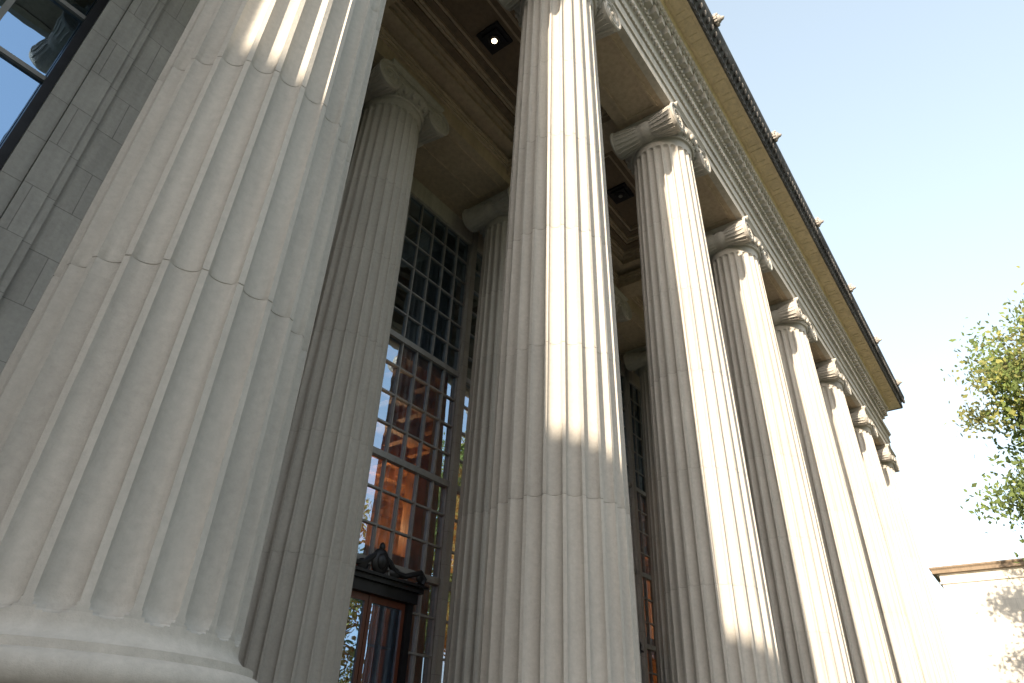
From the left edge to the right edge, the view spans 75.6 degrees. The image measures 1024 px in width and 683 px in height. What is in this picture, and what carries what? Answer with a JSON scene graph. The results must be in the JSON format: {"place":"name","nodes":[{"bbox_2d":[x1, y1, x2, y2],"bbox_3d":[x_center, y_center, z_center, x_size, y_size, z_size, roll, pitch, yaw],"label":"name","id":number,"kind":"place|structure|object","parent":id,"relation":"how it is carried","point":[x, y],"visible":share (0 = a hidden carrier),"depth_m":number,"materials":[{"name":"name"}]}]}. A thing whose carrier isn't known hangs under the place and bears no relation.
{"place":"outdoors","nodes":[
{"label":"outdoors","id":0,"kind":"place"},
{"bbox_2d":[705,0,1023,682],"label":"sky","id":1,"kind":"structure","parent":0,"point":[900,123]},
{"bbox_2d":[929,558,1023,682],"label":"stone building","id":2,"kind":"structure","parent":0,"point":[985,602],"depth_m":46.71,"materials":[{"name":"white stone"}]},
{"bbox_2d":[940,266,1023,610],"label":"maple tree","id":3,"kind":"object","parent":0,"point":[1007,368],"visible":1,"depth_m":34.64,"materials":[{"name":"green plant"}]},
{"bbox_3d":[1.200,11.970,16.802,20.691,1.075,42.871,-20,-39,31],"label":"entrance","id":4,"kind":"object","parent":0,"visible":0},
{"bbox_2d":[0,0,385,682],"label":"ionic column","id":5,"kind":"structure","parent":4,"relation":"on","point":[150,376],"depth_m":4.06,"materials":[{"name":"stone"}]},
{"bbox_2d":[0,0,648,682],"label":"walls","id":6,"kind":"structure","parent":4,"relation":"on","point":[56,166],"depth_m":10.23,"materials":[{"name":"stone"}]},
{"bbox_2d":[0,0,108,168],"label":"end window frame","id":7,"kind":"object","parent":6,"relation":"attached to","point":[17,131],"visible":1,"depth_m":9.53,"materials":[{"name":"black metal"}]},
{"bbox_2d":[0,0,85,81],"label":"end window mullions","id":8,"kind":"object","parent":7,"relation":"attached to","point":[5,53],"depth_m":9.55,"materials":[{"name":"black metal"}]},
{"bbox_2d":[0,0,96,145],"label":"end window glass","id":9,"kind":"object","parent":7,"relation":"in","point":[37,35],"visible":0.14,"depth_m":9.70,"materials":[{"name":"glass"}]},
{"bbox_2d":[338,542,428,682],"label":"entrance door","id":10,"kind":"structure","parent":6,"relation":"in","point":[377,633],"depth_m":13.31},
{"bbox_2d":[357,194,469,682],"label":"tall window mullions","id":11,"kind":"object","parent":6,"relation":"attached to","point":[385,456],"depth_m":16.64,"materials":[{"name":"metal"}]},
{"bbox_2d":[426,210,467,282],"bbox_3d":[-3.071,1.884,15.546,0.020,14.285,4.851,-20,-39,31],"label":"tall window glass","id":12,"kind":"object","parent":11,"relation":"in","point":[440,230],"visible":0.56,"depth_m":20.20,"materials":[{"name":"glass"}]},
{"bbox_2d":[356,303,472,682],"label":"lobby interior","id":13,"kind":"object","parent":6,"relation":"attached to","point":[387,501],"visible":0.05,"depth_m":21.27,"materials":[{"name":"brown wood"}]},
{"bbox_2d":[443,251,482,660],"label":"tall window mullions","id":14,"kind":"object","parent":6,"relation":"attached to","point":[470,359],"depth_m":18.63,"materials":[{"name":"metal"}]},
{"bbox_2d":[473,254,481,313],"bbox_3d":[-0.060,4.160,18.926,0.021,14.285,4.851,-20,-39,31],"label":"tall window glass","id":15,"kind":"object","parent":14,"relation":"in","point":[477,280],"visible":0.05,"depth_m":20.75,"materials":[{"name":"glass"}]},
{"bbox_2d":[620,374,642,682],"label":"tall window mullions","id":16,"kind":"object","parent":6,"relation":"attached to","point":[628,466],"depth_m":24.83,"materials":[{"name":"metal"}]},
{"bbox_2d":[620,376,630,516],"bbox_3d":[2.951,6.437,22.306,0.019,14.285,4.851,-20,-39,31],"label":"tall window glass","id":17,"kind":"object","parent":16,"relation":"in","point":[624,428],"visible":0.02,"depth_m":26.59,"materials":[{"name":"glass"}]},
{"bbox_2d":[629,382,657,682],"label":"tall window mullions","id":18,"kind":"object","parent":6,"relation":"attached to","point":[650,647],"depth_m":25.34,"materials":[{"name":"metal"}]},
{"bbox_2d":[629,383,657,682],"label":"tall window glass","id":19,"kind":"object","parent":18,"relation":"in","point":[649,589],"visible":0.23,"depth_m":24.91,"materials":[{"name":"glass"}]},
{"bbox_2d":[238,58,448,682],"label":"column","id":20,"kind":"structure","parent":4,"relation":"on","point":[295,624],"depth_m":11.72,"materials":[{"name":"stone"}]},
{"bbox_2d":[443,186,509,682],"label":"column","id":21,"kind":"structure","parent":4,"relation":"on","point":[487,219],"depth_m":15.64,"materials":[{"name":"stone"}]},
{"bbox_2d":[477,0,640,682],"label":"ionic column","id":22,"kind":"structure","parent":4,"relation":"on","point":[559,602],"depth_m":8.40,"materials":[{"name":"stone"}]},
{"bbox_2d":[371,0,904,446],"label":"entablature and ceiling","id":23,"kind":"structure","parent":22,"relation":"on","point":[653,56],"depth_m":19.46,"materials":[{"name":"stone"}]},
{"bbox_2d":[476,20,512,54],"bbox_3d":[-0.459,-7.930,17.319,0.680,0.188,0.680,-20,-39,31],"label":"ceiling lamp","id":24,"kind":"object","parent":23,"relation":"attached to","point":[494,37],"visible":1,"depth_m":17.25,"materials":[{"name":"brown metal"}]},
{"bbox_2d":[607,182,633,203],"bbox_3d":[3.593,-4.867,21.866,0.680,0.188,0.680,-20,-39,31],"label":"ceiling lamp","id":25,"kind":"object","parent":23,"relation":"attached to","point":[620,193],"visible":0.99,"depth_m":21.79,"materials":[{"name":"brown metal"}]},
{"bbox_2d":[712,13,723,26],"bbox_3d":[5.849,-9.181,18.849,0.326,0.410,0.330,7,-33,-7],"label":"lion head","id":26,"kind":"object","parent":23,"relation":"attached to","point":[717,19],"visible":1,"depth_m":18.73},
{"bbox_2d":[771,130,781,141],"bbox_3d":[8.861,-6.904,22.229,0.330,0.410,0.326,6,-33,-6],"label":"lion head","id":27,"kind":"object","parent":23,"relation":"attached to","point":[776,135],"visible":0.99,"depth_m":22.11},
{"bbox_2d":[815,217,823,226],"bbox_3d":[11.872,-4.628,25.609,0.326,0.410,0.330,7,-33,-7],"label":"lion head","id":28,"kind":"object","parent":23,"relation":"attached to","point":[819,222],"visible":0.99,"depth_m":25.48},
{"bbox_2d":[848,283,855,291],"bbox_3d":[14.883,-2.352,28.989,0.326,0.410,0.330,7,-33,-7],"label":"lion head","id":29,"kind":"object","parent":23,"relation":"attached to","point":[851,287],"visible":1,"depth_m":28.86},
{"bbox_2d":[874,336,881,343],"bbox_3d":[17.894,-0.075,32.369,0.330,0.410,0.326,6,-33,-6],"label":"lion head","id":30,"kind":"object","parent":23,"relation":"attached to","point":[877,339],"visible":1,"depth_m":32.24},
{"bbox_2d":[896,378,902,385],"bbox_3d":[20.906,2.201,35.749,0.326,0.410,0.330,7,-33,-7],"label":"lion head","id":31,"kind":"object","parent":23,"relation":"attached to","point":[898,382],"visible":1,"depth_m":35.63},
{"bbox_2d":[614,285,641,682],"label":"column","id":32,"kind":"structure","parent":4,"relation":"on","point":[623,310],"depth_m":23.59,"materials":[{"name":"stone"}]},
{"bbox_2d":[623,346,670,682],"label":"column","id":33,"kind":"structure","parent":4,"relation":"on","point":[635,360],"depth_m":23.43,"materials":[{"name":"stone"}]},
{"bbox_2d":[610,101,783,682],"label":"ionic column","id":34,"kind":"structure","parent":4,"relation":"on","point":[720,623],"depth_m":12.60,"materials":[{"name":"stone"}]},
{"bbox_2d":[705,215,854,682],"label":"ionic column","id":35,"kind":"structure","parent":4,"relation":"on","point":[811,642],"depth_m":16.46,"materials":[{"name":"stone"}]},
{"bbox_2d":[769,297,896,682],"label":"ionic column","id":36,"kind":"structure","parent":4,"relation":"on","point":[861,623],"depth_m":20.16,"materials":[{"name":"stone"}]},
{"bbox_2d":[815,358,924,682],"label":"ionic column","id":37,"kind":"structure","parent":4,"relation":"on","point":[834,383],"depth_m":23.84,"materials":[{"name":"stone"}]},
{"bbox_2d":[848,406,943,682],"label":"ionic column","id":38,"kind":"structure","parent":4,"relation":"on","point":[865,429],"depth_m":27.47,"materials":[{"name":"stone"}]},
{"bbox_2d":[875,444,958,682],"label":"ionic column","id":39,"kind":"structure","parent":4,"relation":"on","point":[888,460],"depth_m":31.09,"materials":[{"name":"stone"}]}
]}

